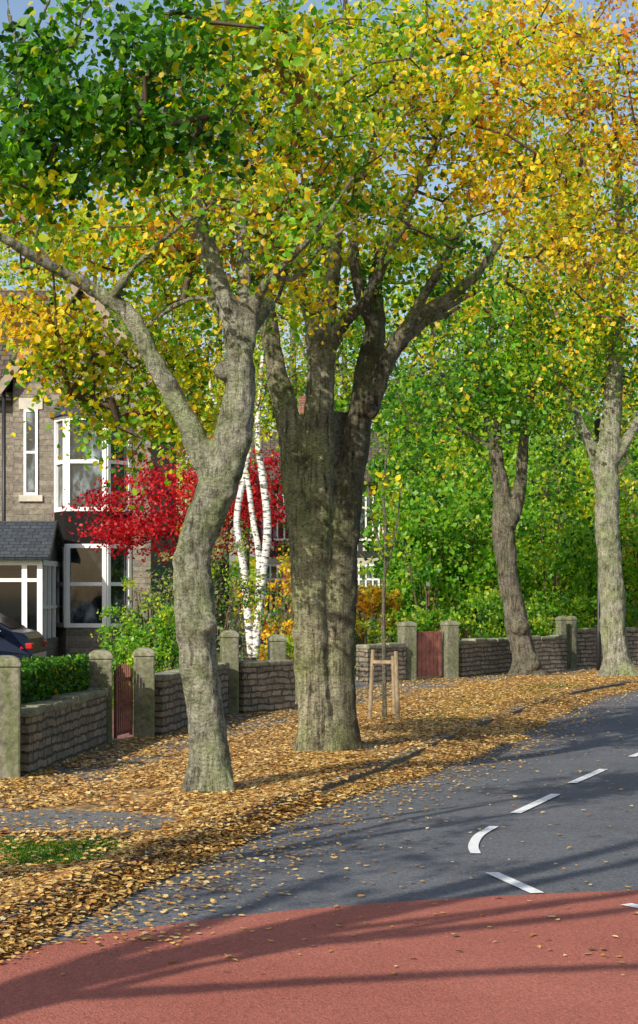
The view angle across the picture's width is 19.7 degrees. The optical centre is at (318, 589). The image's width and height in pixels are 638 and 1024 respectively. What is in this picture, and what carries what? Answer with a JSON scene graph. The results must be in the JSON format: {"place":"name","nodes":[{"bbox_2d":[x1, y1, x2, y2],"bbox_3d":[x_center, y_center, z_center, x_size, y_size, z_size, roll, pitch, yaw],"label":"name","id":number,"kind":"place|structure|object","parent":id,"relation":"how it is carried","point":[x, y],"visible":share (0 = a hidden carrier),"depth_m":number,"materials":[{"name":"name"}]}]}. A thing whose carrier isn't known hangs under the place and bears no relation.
{"place":"outdoors","nodes":[
{"label":"outdoors","id":0,"kind":"place"},
{"bbox_2d":[0,809,178,833],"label":"crossing path","id":1,"kind":"structure","parent":0,"point":[89,816],"depth_m":13.14,"materials":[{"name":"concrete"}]},
{"bbox_2d":[112,708,133,741],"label":"garden path","id":2,"kind":"structure","parent":0,"point":[123,736],"depth_m":20.86,"materials":[{"name":"stone"}]},
{"bbox_2d":[163,659,381,704],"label":"driveway","id":3,"kind":"structure","parent":0,"point":[358,685],"depth_m":31.45,"materials":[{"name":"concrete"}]},
{"bbox_2d":[52,434,289,565],"bbox_3d":[-2.496,-0.823,36.239,4.723,4.726,4.568,0,0,35],"label":"maple tree","id":4,"kind":"object","parent":3,"relation":"on","point":[148,526],"visible":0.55,"depth_m":35.99,"materials":[{"name":"red plant"}]},
{"bbox_2d":[177,269,317,657],"bbox_3d":[-1.337,-2.372,33.072,3.015,7.188,3.315,0,0,0],"label":"birch tree","id":5,"kind":"object","parent":3,"relation":"on","point":[262,560],"visible":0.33,"depth_m":32.95,"materials":[{"name":"white plant"}]},
{"bbox_2d":[263,633,293,659],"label":"bush","id":6,"kind":"object","parent":3,"relation":"on","point":[290,650],"visible":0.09,"depth_m":30.65,"materials":[{"name":"green plant"}]},
{"bbox_2d":[0,669,637,894],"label":"verge","id":7,"kind":"structure","parent":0,"point":[90,805],"depth_m":17.15,"materials":[{"name":"plant"}]},
{"bbox_2d":[0,836,127,863],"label":"grass patch","id":8,"kind":"object","parent":7,"relation":"on","point":[72,838],"visible":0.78,"depth_m":12.10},
{"bbox_2d":[0,808,285,962],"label":"fallen leaves","id":9,"kind":"object","parent":7,"relation":"on","point":[11,876],"visible":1,"depth_m":10.92,"materials":[{"name":"orange plant"}]},
{"bbox_2d":[133,647,154,738],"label":"gate pillar","id":10,"kind":"structure","parent":7,"relation":"on","point":[143,692],"depth_m":20.29,"materials":[{"name":"stone"}]},
{"bbox_2d":[0,0,347,288],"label":"street tree","id":11,"kind":"object","parent":7,"relation":"on","point":[143,124],"visible":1,"depth_m":10.31,"materials":[{"name":"green plant"}]},
{"bbox_2d":[0,0,466,794],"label":"street tree","id":12,"kind":"object","parent":7,"relation":"on","point":[140,240],"visible":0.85,"depth_m":15.44,"materials":[{"name":"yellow plant"}]},
{"bbox_2d":[239,659,294,714],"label":"garden wall","id":13,"kind":"structure","parent":7,"relation":"on","point":[266,685],"depth_m":24.52,"materials":[{"name":"stone"}]},
{"bbox_2d":[267,634,286,659],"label":"gate pillar","id":14,"kind":"structure","parent":7,"relation":"on","point":[276,646],"depth_m":25.40,"materials":[{"name":"stone"}]},
{"bbox_2d":[0,683,584,869],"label":"grass","id":15,"kind":"structure","parent":7,"relation":"on","point":[30,846],"depth_m":11.62,"materials":[{"name":"green plant"}]},
{"bbox_2d":[0,665,637,824],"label":"fallen leaves","id":16,"kind":"object","parent":7,"relation":"on","point":[181,803],"visible":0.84,"depth_m":18.20,"materials":[{"name":"orange plant"}]},
{"bbox_2d":[368,650,374,719],"bbox_3d":[0.658,1.231,23.200,0.100,0.942,0.056,0,0,0],"label":"tree stake","id":17,"kind":"object","parent":7,"relation":"on","point":[370,700],"visible":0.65,"depth_m":23.18,"materials":[{"name":"brown wood"}]},
{"bbox_2d":[371,660,393,663],"bbox_3d":[0.820,0.910,23.101,0.330,0.040,0.020,0,0,17],"label":"stake rail","id":18,"kind":"object","parent":17,"relation":"attached to","point":[384,661],"visible":1,"depth_m":23.09,"materials":[{"name":"brown wood"}]},
{"bbox_2d":[360,442,410,716],"bbox_3d":[0.896,-0.104,23.524,0.931,3.570,0.806,0,0,-26],"label":"young tree","id":19,"kind":"object","parent":7,"relation":"on","point":[384,484],"visible":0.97,"depth_m":23.58,"materials":[{"name":"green plant"}]},
{"bbox_2d":[391,656,395,714],"bbox_3d":[0.984,1.286,24.200,0.073,0.830,0.056,0,0,0],"label":"tree stake","id":20,"kind":"object","parent":7,"relation":"on","point":[393,688],"visible":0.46,"depth_m":24.18,"materials":[{"name":"brown wood"}]},
{"bbox_2d":[394,651,399,719],"bbox_3d":[0.976,1.236,23.000,0.082,0.929,0.056,0,0,0],"label":"tree stake","id":21,"kind":"object","parent":7,"relation":"on","point":[397,696],"visible":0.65,"depth_m":22.98,"materials":[{"name":"brown wood"}]},
{"bbox_2d":[235,0,636,752],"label":"street tree","id":22,"kind":"object","parent":7,"relation":"on","point":[323,446],"visible":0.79,"depth_m":18.66,"materials":[{"name":"yellow plant"}]},
{"bbox_2d":[440,620,459,678],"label":"gate pillar","id":23,"kind":"structure","parent":7,"relation":"on","point":[450,648],"depth_m":33.88,"materials":[{"name":"stone"}]},
{"bbox_2d":[345,245,602,675],"bbox_3d":[3.003,-2.485,35.479,5.055,8.484,4.630,0,0,0],"label":"street tree","id":24,"kind":"object","parent":7,"relation":"on","point":[496,407],"visible":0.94,"depth_m":35.09,"materials":[{"name":"green plant"}]},
{"bbox_2d":[459,638,511,677],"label":"garden wall","id":25,"kind":"structure","parent":7,"relation":"on","point":[484,656],"depth_m":35.02,"materials":[{"name":"stone"}]},
{"bbox_2d":[428,0,637,676],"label":"street tree","id":26,"kind":"object","parent":7,"relation":"on","point":[606,453],"visible":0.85,"depth_m":34.36,"materials":[{"name":"yellow plant"}]},
{"bbox_2d":[532,635,566,670],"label":"garden wall","id":27,"kind":"structure","parent":7,"relation":"on","point":[551,651],"depth_m":37.47,"materials":[{"name":"stone"}]},
{"bbox_2d":[594,418,600,670],"bbox_3d":[5.617,-0.869,37.000,0.166,5.138,0.166,0,0,-22],"label":"street lamp","id":28,"kind":"object","parent":7,"relation":"on","point":[598,635],"visible":0.62,"depth_m":36.97,"materials":[{"name":"black metal"}]},
{"bbox_2d":[0,666,637,808],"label":"footpath","id":29,"kind":"structure","parent":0,"point":[71,769],"depth_m":19.29,"materials":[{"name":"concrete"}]},
{"bbox_2d":[417,630,441,676],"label":"garden gate","id":30,"kind":"structure","parent":29,"relation":"on","point":[429,654],"depth_m":33.60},
{"bbox_2d":[0,0,637,589],"label":"sky","id":31,"kind":"structure","parent":0,"point":[16,7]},
{"bbox_2d":[84,615,570,742],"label":"garden ground","id":32,"kind":"structure","parent":0,"point":[240,634],"depth_m":53.18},
{"bbox_2d":[0,655,21,780],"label":"gate pillar","id":33,"kind":"structure","parent":32,"relation":"on","point":[10,715],"depth_m":15.86,"materials":[{"name":"stone"}]},
{"bbox_2d":[0,613,46,659],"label":"parked car","id":34,"kind":"object","parent":32,"relation":"on","point":[19,640],"visible":0.68,"depth_m":29.24,"materials":[{"name":"paint"}]},
{"bbox_2d":[21,653,90,703],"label":"hedge","id":35,"kind":"object","parent":32,"relation":"on","point":[44,679],"visible":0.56,"depth_m":18.04,"materials":[{"name":"green plant"}]},
{"bbox_2d":[0,239,113,289],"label":"garden tree","id":36,"kind":"object","parent":32,"relation":"on","point":[8,275],"visible":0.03,"depth_m":64.02,"materials":[{"name":"yellow plant"}]},
{"bbox_2d":[21,688,107,776],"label":"garden wall","id":37,"kind":"structure","parent":32,"relation":"on","point":[57,729],"depth_m":17.41,"materials":[{"name":"stone"}]},
{"bbox_2d":[0,283,175,656],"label":"stone house","id":38,"kind":"structure","parent":32,"relation":"on","point":[60,584],"depth_m":44.51,"materials":[{"name":"stone"}]},
{"bbox_2d":[19,398,42,501],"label":"window","id":39,"kind":"structure","parent":38,"relation":"in","point":[30,447],"depth_m":44.96,"materials":[{"name":"white paint"}]},
{"bbox_2d":[50,402,131,656],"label":"bay window","id":40,"kind":"structure","parent":38,"relation":"in","point":[89,580],"depth_m":44.34,"materials":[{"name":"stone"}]},
{"bbox_2d":[89,650,112,744],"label":"gate pillar","id":41,"kind":"structure","parent":32,"relation":"on","point":[100,665],"depth_m":19.48,"materials":[{"name":"stone"}]},
{"bbox_2d":[114,664,132,738],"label":"garden gate","id":42,"kind":"structure","parent":41,"relation":"attached to","point":[126,679],"depth_m":20.03,"materials":[{"name":"wood"}]},
{"bbox_2d":[0,188,219,523],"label":"garden tree","id":43,"kind":"object","parent":32,"relation":"on","point":[38,279],"visible":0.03,"depth_m":59.37,"materials":[{"name":"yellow plant"}]},
{"bbox_2d":[78,603,151,709],"bbox_3d":[-2.704,0.931,25.432,1.242,1.495,1.404,0,0,0],"label":"bush","id":44,"kind":"object","parent":32,"relation":"on","point":[107,611],"visible":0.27,"depth_m":25.23,"materials":[{"name":"green plant"}]},
{"bbox_2d":[114,549,174,668],"bbox_3d":[-2.889,0.497,31.613,1.229,2.360,2.076,0,0,17],"label":"bush","id":45,"kind":"object","parent":32,"relation":"on","point":[127,582],"visible":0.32,"depth_m":31.25,"materials":[{"name":"green plant"}]},
{"bbox_2d":[112,605,178,687],"bbox_3d":[-2.078,0.934,24.179,1.403,1.486,1.417,0,0,0],"label":"bush","id":46,"kind":"object","parent":32,"relation":"on","point":[167,648],"visible":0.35,"depth_m":23.91,"materials":[{"name":"green plant"}]},
{"bbox_2d":[110,194,261,568],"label":"garden tree","id":47,"kind":"object","parent":32,"relation":"on","point":[200,345],"visible":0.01,"depth_m":61.55,"materials":[{"name":"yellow plant"}]},
{"bbox_2d":[155,662,229,735],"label":"garden wall","id":48,"kind":"structure","parent":32,"relation":"on","point":[170,712],"depth_m":21.02,"materials":[{"name":"stone"}]},
{"bbox_2d":[121,525,293,668],"bbox_3d":[-1.692,0.305,28.769,2.934,2.747,2.322,0,0,0],"label":"bush","id":49,"kind":"object","parent":32,"relation":"on","point":[229,604],"visible":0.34,"depth_m":28.93,"materials":[{"name":"green plant"}]},
{"bbox_2d":[109,233,338,637],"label":"garden tree","id":50,"kind":"object","parent":32,"relation":"on","point":[223,558],"visible":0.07,"depth_m":59.77,"materials":[{"name":"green plant"}]},
{"bbox_2d":[220,630,239,715],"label":"gate pillar","id":51,"kind":"structure","parent":32,"relation":"on","point":[229,646],"depth_m":24.00,"materials":[{"name":"stone"}]},
{"bbox_2d":[144,219,352,627],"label":"garden tree","id":52,"kind":"object","parent":32,"relation":"on","point":[248,568],"visible":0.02,"depth_m":77.81,"materials":[{"name":"green plant"}]},
{"bbox_2d":[233,548,293,659],"bbox_3d":[-0.806,0.440,34.946,1.659,2.471,1.716,0,0,0],"label":"bush","id":53,"kind":"object","parent":32,"relation":"on","point":[288,624],"visible":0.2,"depth_m":34.92,"materials":[{"name":"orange plant"}]},
{"bbox_2d":[241,618,293,660],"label":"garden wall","id":54,"kind":"structure","parent":32,"relation":"on","point":[244,646],"depth_m":38.05,"materials":[{"name":"stone"}]},
{"bbox_2d":[189,203,401,501],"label":"garden tree","id":55,"kind":"object","parent":32,"relation":"on","point":[294,381],"visible":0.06,"depth_m":65.90,"materials":[{"name":"green plant"}]},
{"bbox_2d":[275,372,363,619],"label":"shrub","id":56,"kind":"object","parent":32,"relation":"on","point":[339,406],"visible":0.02,"depth_m":50.01,"materials":[{"name":"green plant"}]},
{"bbox_2d":[249,396,400,644],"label":"timbered house","id":57,"kind":"structure","parent":32,"relation":"on","point":[272,570],"depth_m":54.96,"materials":[{"name":"white brick"}]},
{"bbox_2d":[263,494,288,540],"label":"window","id":58,"kind":"structure","parent":57,"relation":"in","point":[282,536],"depth_m":54.90,"materials":[{"name":"white paint"}]},
{"bbox_2d":[262,557,293,618],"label":"window","id":59,"kind":"structure","parent":57,"relation":"in","point":[272,570],"depth_m":54.98,"materials":[{"name":"white paint"}]},
{"bbox_2d":[357,557,379,619],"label":"window","id":60,"kind":"structure","parent":57,"relation":"in","point":[368,580],"depth_m":54.96,"materials":[{"name":"white paint"}]},
{"bbox_2d":[359,495,379,540],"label":"window","id":61,"kind":"structure","parent":57,"relation":"in","point":[364,521],"depth_m":54.90,"materials":[{"name":"white paint"}]},
{"bbox_2d":[261,221,448,423],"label":"garden tree","id":62,"kind":"object","parent":32,"relation":"on","point":[343,361],"visible":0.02,"depth_m":79.89,"materials":[{"name":"green plant"}]},
{"bbox_2d":[354,614,390,670],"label":"bush","id":63,"kind":"object","parent":32,"relation":"on","point":[372,634],"visible":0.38,"depth_m":35.98,"materials":[{"name":"green plant"}]},
{"bbox_2d":[355,581,403,653],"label":"bush","id":64,"kind":"object","parent":32,"relation":"on","point":[372,604],"visible":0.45,"depth_m":39.71,"materials":[{"name":"orange plant"}]},
{"bbox_2d":[356,642,405,683],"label":"garden wall","id":65,"kind":"structure","parent":32,"relation":"on","point":[363,655],"depth_m":32.32,"materials":[{"name":"stone"}]},
{"bbox_2d":[297,241,469,473],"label":"garden tree","id":66,"kind":"object","parent":32,"relation":"on","point":[346,391],"visible":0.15,"depth_m":64.66,"materials":[{"name":"green plant"}]},
{"bbox_2d":[368,372,428,587],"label":"shrub","id":67,"kind":"object","parent":32,"relation":"on","point":[377,426],"visible":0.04,"depth_m":53.02,"materials":[{"name":"green plant"}]},
{"bbox_2d":[397,621,416,680],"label":"gate pillar","id":68,"kind":"structure","parent":32,"relation":"on","point":[407,632],"depth_m":33.09,"materials":[{"name":"stone"}]},
{"bbox_2d":[357,432,462,639],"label":"shrub","id":69,"kind":"object","parent":32,"relation":"on","point":[395,486],"visible":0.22,"depth_m":45.36,"materials":[{"name":"green plant"}]},
{"bbox_2d":[362,395,461,641],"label":"shrub","id":70,"kind":"object","parent":32,"relation":"on","point":[369,546],"visible":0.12,"depth_m":48.60,"materials":[{"name":"green plant"}]},
{"bbox_2d":[362,374,490,610],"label":"shrub","id":71,"kind":"object","parent":32,"relation":"on","point":[373,483],"visible":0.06,"depth_m":51.79,"materials":[{"name":"green plant"}]},
{"bbox_2d":[359,481,502,640],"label":"shrub","id":72,"kind":"object","parent":32,"relation":"on","point":[419,543],"visible":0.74,"depth_m":41.70,"materials":[{"name":"green plant"}]},
{"bbox_2d":[334,226,539,540],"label":"garden tree","id":73,"kind":"object","parent":32,"relation":"on","point":[433,333],"visible":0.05,"depth_m":65.25,"materials":[{"name":"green plant"}]},
{"bbox_2d":[406,603,468,640],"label":"bush","id":74,"kind":"object","parent":32,"relation":"on","point":[430,621],"visible":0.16,"depth_m":37.37,"materials":[{"name":"green plant"}]},
{"bbox_2d":[376,417,545,638],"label":"shrub","id":75,"kind":"object","parent":32,"relation":"on","point":[472,452],"visible":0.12,"depth_m":46.60,"materials":[{"name":"green plant"}]},
{"bbox_2d":[385,429,564,638],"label":"shrub","id":76,"kind":"object","parent":32,"relation":"on","point":[469,497],"visible":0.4,"depth_m":42.54,"materials":[{"name":"green plant"}]},
{"bbox_2d":[419,588,534,640],"bbox_3d":[3.148,0.828,37.799,2.537,1.702,1.608,0,0,10],"label":"bush","id":77,"kind":"object","parent":32,"relation":"on","point":[487,606],"visible":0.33,"depth_m":37.73,"materials":[{"name":"green plant"}]},
{"bbox_2d":[390,184,574,535],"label":"garden tree","id":78,"kind":"object","parent":32,"relation":"on","point":[465,232],"visible":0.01,"depth_m":80.59,"materials":[{"name":"green plant"}]},
{"bbox_2d":[416,342,582,631],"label":"shrub","id":79,"kind":"object","parent":32,"relation":"on","point":[533,448],"visible":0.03,"depth_m":52.77,"materials":[{"name":"green plant"}]},
{"bbox_2d":[400,228,626,609],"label":"garden tree","id":80,"kind":"object","parent":32,"relation":"on","point":[490,247],"visible":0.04,"depth_m":67.62,"materials":[{"name":"green plant"}]},
{"bbox_2d":[472,595,556,637],"bbox_3d":[4.118,0.823,38.654,2.082,1.715,1.494,0,0,0],"label":"bush","id":81,"kind":"object","parent":32,"relation":"on","point":[537,627],"visible":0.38,"depth_m":38.53,"materials":[{"name":"green plant"}]},
{"bbox_2d":[410,405,625,637],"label":"shrub","id":82,"kind":"object","parent":32,"relation":"on","point":[512,463],"visible":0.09,"depth_m":45.69,"materials":[{"name":"green plant"}]},
{"bbox_2d":[431,86,637,442],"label":"garden tree","id":83,"kind":"object","parent":32,"relation":"on","point":[539,120],"visible":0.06,"depth_m":71.81,"materials":[{"name":"green plant"}]},
{"bbox_2d":[495,584,596,635],"bbox_3d":[4.953,0.785,40.003,2.342,1.791,1.755,0,0,0],"label":"bush","id":84,"kind":"object","parent":32,"relation":"on","point":[561,597],"visible":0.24,"depth_m":39.95,"materials":[{"name":"green plant"}]},
{"bbox_2d":[468,457,631,635],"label":"shrub","id":85,"kind":"object","parent":32,"relation":"on","point":[554,562],"visible":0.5,"depth_m":41.31,"materials":[{"name":"green plant"}]},
{"bbox_2d":[463,220,637,545],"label":"garden tree","id":86,"kind":"object","parent":32,"relation":"on","point":[590,355],"visible":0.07,"depth_m":63.24,"materials":[{"name":"green plant"}]},
{"bbox_2d":[478,353,637,591],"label":"shrub","id":87,"kind":"object","parent":32,"relation":"on","point":[546,435],"visible":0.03,"depth_m":52.92,"materials":[{"name":"green plant"}]},
{"bbox_2d":[555,616,566,634],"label":"gate pillar","id":88,"kind":"structure","parent":32,"relation":"on","point":[561,624],"depth_m":38.14,"materials":[{"name":"stone"}]},
{"bbox_2d":[489,382,637,628],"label":"shrub","id":89,"kind":"object","parent":32,"relation":"on","point":[591,422],"visible":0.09,"depth_m":46.37,"materials":[{"name":"green plant"}]},
{"bbox_2d":[566,616,576,667],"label":"gate pillar","id":90,"kind":"structure","parent":32,"relation":"on","point":[571,628],"depth_m":38.44,"materials":[{"name":"stone"}]},
{"bbox_2d":[510,112,637,441],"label":"garden tree","id":91,"kind":"object","parent":32,"relation":"on","point":[600,410],"visible":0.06,"depth_m":69.84,"materials":[{"name":"green plant"}]},
{"bbox_2d":[511,443,637,625],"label":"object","id":92,"kind":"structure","parent":32,"relation":"on","point":[620,466],"depth_m":61.63,"materials":[{"name":"plant"}]},
{"bbox_2d":[532,449,637,631],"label":"shrub","id":93,"kind":"object","parent":32,"relation":"on","point":[587,470],"visible":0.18,"depth_m":43.27,"materials":[{"name":"green plant"}]},
{"bbox_2d":[534,341,637,624],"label":"shrub","id":94,"kind":"object","parent":32,"relation":"on","point":[588,405],"visible":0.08,"depth_m":53.80,"materials":[{"name":"green plant"}]},
{"bbox_2d":[550,407,637,626],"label":"shrub","id":95,"kind":"object","parent":32,"relation":"on","point":[634,544],"visible":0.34,"depth_m":42.43,"materials":[{"name":"green plant"}]},
{"bbox_2d":[561,226,637,440],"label":"garden tree","id":96,"kind":"object","parent":32,"relation":"on","point":[630,365],"visible":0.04,"depth_m":65.93,"materials":[{"name":"green plant"}]},
{"bbox_2d":[562,589,637,627],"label":"bush","id":97,"kind":"object","parent":32,"relation":"on","point":[584,603],"visible":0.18,"depth_m":40.89,"materials":[{"name":"green plant"}]},
{"bbox_2d":[577,627,637,667],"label":"garden wall","id":98,"kind":"structure","parent":32,"relation":"on","point":[586,647],"depth_m":38.89,"materials":[{"name":"stone"}]},
{"bbox_2d":[584,277,637,440],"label":"garden tree","id":99,"kind":"object","parent":32,"relation":"on","point":[624,399],"visible":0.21,"depth_m":59.81,"materials":[{"name":"green plant"}]},
{"bbox_2d":[618,419,637,614],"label":"shrub","id":100,"kind":"object","parent":32,"relation":"on","point":[635,488],"visible":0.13,"depth_m":45.94,"materials":[{"name":"green plant"}]},
{"bbox_2d":[22,690,637,949],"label":"road","id":101,"kind":"structure","parent":0,"point":[537,853],"depth_m":12.73,"materials":[{"name":"asphalt"}]},
{"bbox_2d":[0,890,637,1023],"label":"red road surface","id":102,"kind":"object","parent":101,"relation":"on","point":[510,975],"visible":0.88,"depth_m":8.48,"materials":[{"name":"asphalt"}]},
{"bbox_2d":[0,679,637,957],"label":"gutter leaf drift","id":103,"kind":"object","parent":101,"relation":"on","point":[471,735],"visible":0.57,"depth_m":18.47,"materials":[{"name":"plant"}]},
{"bbox_2d":[0,680,637,924],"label":"kerb","id":104,"kind":"structure","parent":101,"relation":"on","point":[354,776],"depth_m":15.12,"materials":[{"name":"stone"}]},
{"bbox_2d":[15,689,637,974],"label":"scattered leaves","id":105,"kind":"object","parent":101,"relation":"on","point":[191,905],"visible":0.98,"depth_m":11.50,"materials":[{"name":"brown plant"}]},
{"bbox_2d":[468,826,497,852],"bbox_3d":[1.128,1.741,12.854,0.134,0.001,1.425,0,0,10],"label":"road marking","id":106,"kind":"object","parent":101,"relation":"on","point":[473,844],"visible":1,"depth_m":12.82,"materials":[{"name":"paint"}]},
{"bbox_2d":[485,872,543,892],"bbox_3d":[1.158,1.741,10.951,0.085,0.001,0.790,0,0,-14],"label":"road marking","id":107,"kind":"object","parent":101,"relation":"on","point":[516,883],"visible":1,"depth_m":10.94,"materials":[{"name":"paint"}]},
{"bbox_2d":[510,794,559,812],"bbox_3d":[1.773,1.741,15.013,0.085,0.001,1.423,0,0,20],"label":"road marking","id":108,"kind":"object","parent":101,"relation":"on","point":[533,804],"visible":1,"depth_m":14.97,"materials":[{"name":"paint"}]},
{"bbox_2d":[568,769,606,782],"bbox_3d":[2.519,1.741,17.215,0.085,0.001,1.373,0,0,21],"label":"road marking","id":109,"kind":"object","parent":101,"relation":"on","point":[586,776],"visible":1,"depth_m":17.13,"materials":[{"name":"paint"}]},
{"label":"ground","id":110,"kind":"structure","parent":0,"visible":0},
{"bbox_2d":[176,459,478,616],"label":"distant wood","id":111,"kind":"object","parent":110,"relation":"on","point":[253,564],"depth_m":101.80,"materials":[{"name":"green plant"}]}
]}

